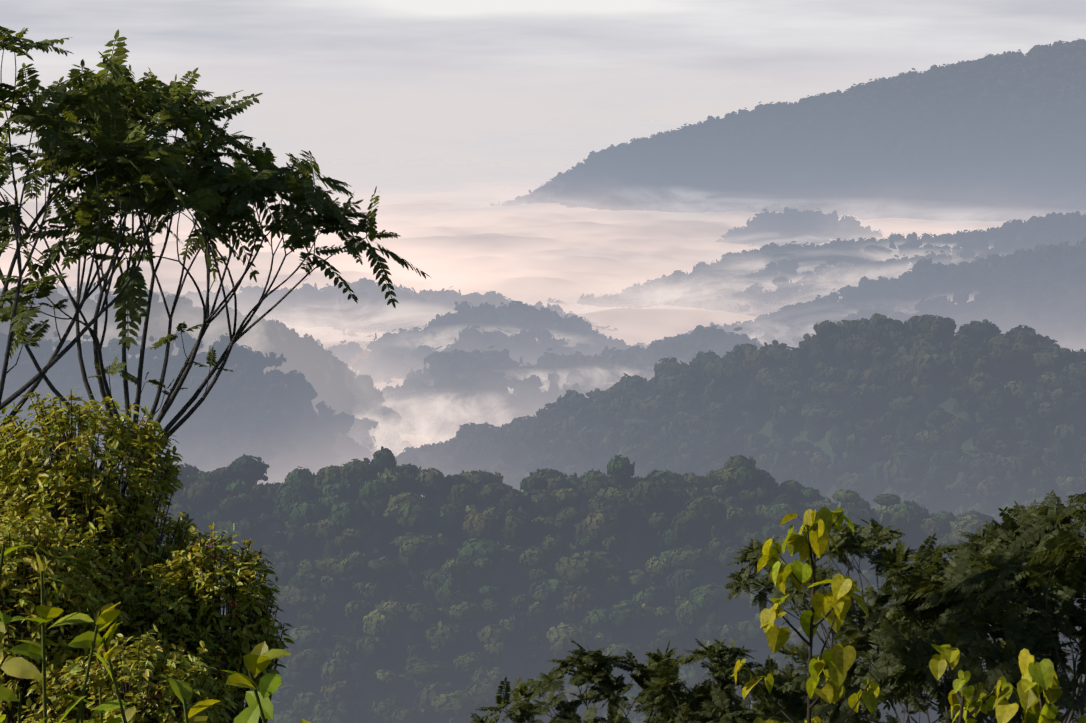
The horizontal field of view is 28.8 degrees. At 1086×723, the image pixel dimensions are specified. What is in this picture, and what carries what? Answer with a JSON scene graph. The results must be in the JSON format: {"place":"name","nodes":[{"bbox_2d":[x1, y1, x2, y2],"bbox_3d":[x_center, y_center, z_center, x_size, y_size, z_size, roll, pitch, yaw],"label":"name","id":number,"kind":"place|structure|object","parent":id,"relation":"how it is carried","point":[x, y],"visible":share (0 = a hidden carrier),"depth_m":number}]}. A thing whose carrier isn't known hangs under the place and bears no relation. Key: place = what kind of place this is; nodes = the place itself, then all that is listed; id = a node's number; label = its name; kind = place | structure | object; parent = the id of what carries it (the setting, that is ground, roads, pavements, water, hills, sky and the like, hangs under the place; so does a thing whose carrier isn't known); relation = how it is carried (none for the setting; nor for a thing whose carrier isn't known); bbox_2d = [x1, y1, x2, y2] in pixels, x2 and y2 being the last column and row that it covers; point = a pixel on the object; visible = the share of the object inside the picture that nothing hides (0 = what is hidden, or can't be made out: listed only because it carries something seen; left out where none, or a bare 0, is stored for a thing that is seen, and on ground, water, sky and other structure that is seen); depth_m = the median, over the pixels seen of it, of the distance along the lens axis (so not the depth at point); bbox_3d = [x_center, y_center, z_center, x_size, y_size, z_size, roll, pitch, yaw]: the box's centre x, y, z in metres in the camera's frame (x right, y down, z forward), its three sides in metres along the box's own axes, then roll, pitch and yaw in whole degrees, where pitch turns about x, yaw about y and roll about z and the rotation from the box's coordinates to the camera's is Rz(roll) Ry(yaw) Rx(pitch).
{"place":"outdoors","nodes":[
{"label":"outdoors","id":0,"kind":"place"},
{"bbox_2d":[0,387,294,722],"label":"bush","id":1,"kind":"object","parent":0,"point":[86,590],"depth_m":24.01},
{"bbox_2d":[0,544,310,722],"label":"leafy plants","id":2,"kind":"object","parent":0,"point":[258,658],"depth_m":2.73},
{"bbox_2d":[0,26,429,566],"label":"parasol tree","id":3,"kind":"object","parent":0,"point":[126,145],"depth_m":32.47},
{"bbox_2d":[0,129,1023,447],"bbox_3d":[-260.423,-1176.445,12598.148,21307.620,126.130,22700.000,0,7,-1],"label":"fog","id":4,"kind":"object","parent":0,"point":[546,251],"depth_m":5504.79},
{"bbox_2d":[0,0,1085,131],"label":"sky","id":5,"kind":"structure","parent":0,"point":[486,65]},
{"bbox_2d":[6,51,1085,722],"bbox_3d":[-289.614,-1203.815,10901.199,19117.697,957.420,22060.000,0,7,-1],"label":"mountain","id":6,"kind":"structure","parent":0,"point":[798,431],"depth_m":2961.30},
{"bbox_2d":[0,289,1085,522],"bbox_3d":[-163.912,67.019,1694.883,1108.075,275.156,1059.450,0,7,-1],"label":"forest","id":7,"kind":"object","parent":6,"relation":"on","point":[986,369],"visible":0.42,"depth_m":1424.82},
{"bbox_2d":[0,211,1085,434],"bbox_3d":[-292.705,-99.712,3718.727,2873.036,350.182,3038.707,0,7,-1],"label":"hills","id":8,"kind":"structure","parent":6,"relation":"on","point":[483,353],"depth_m":2952.63},
{"bbox_2d":[27,446,1085,722],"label":"forest","id":9,"kind":"object","parent":6,"relation":"on","point":[485,524],"visible":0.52,"depth_m":810.23},
{"bbox_2d":[490,39,1085,243],"bbox_3d":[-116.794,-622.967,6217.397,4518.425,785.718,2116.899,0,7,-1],"label":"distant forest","id":10,"kind":"object","parent":6,"relation":"on","point":[862,102],"visible":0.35,"depth_m":6570.08},
{"bbox_2d":[177,58,1027,456],"bbox_3d":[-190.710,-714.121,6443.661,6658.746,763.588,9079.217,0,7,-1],"label":"fog","id":11,"kind":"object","parent":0,"point":[405,312],"depth_m":3520.99},
{"bbox_2d":[469,489,1085,722],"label":"parasol tree","id":12,"kind":"object","parent":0,"point":[988,565],"depth_m":43.38},
{"bbox_2d":[731,507,1085,722],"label":"leafy plants","id":13,"kind":"object","parent":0,"point":[1035,681],"depth_m":14.19}
]}

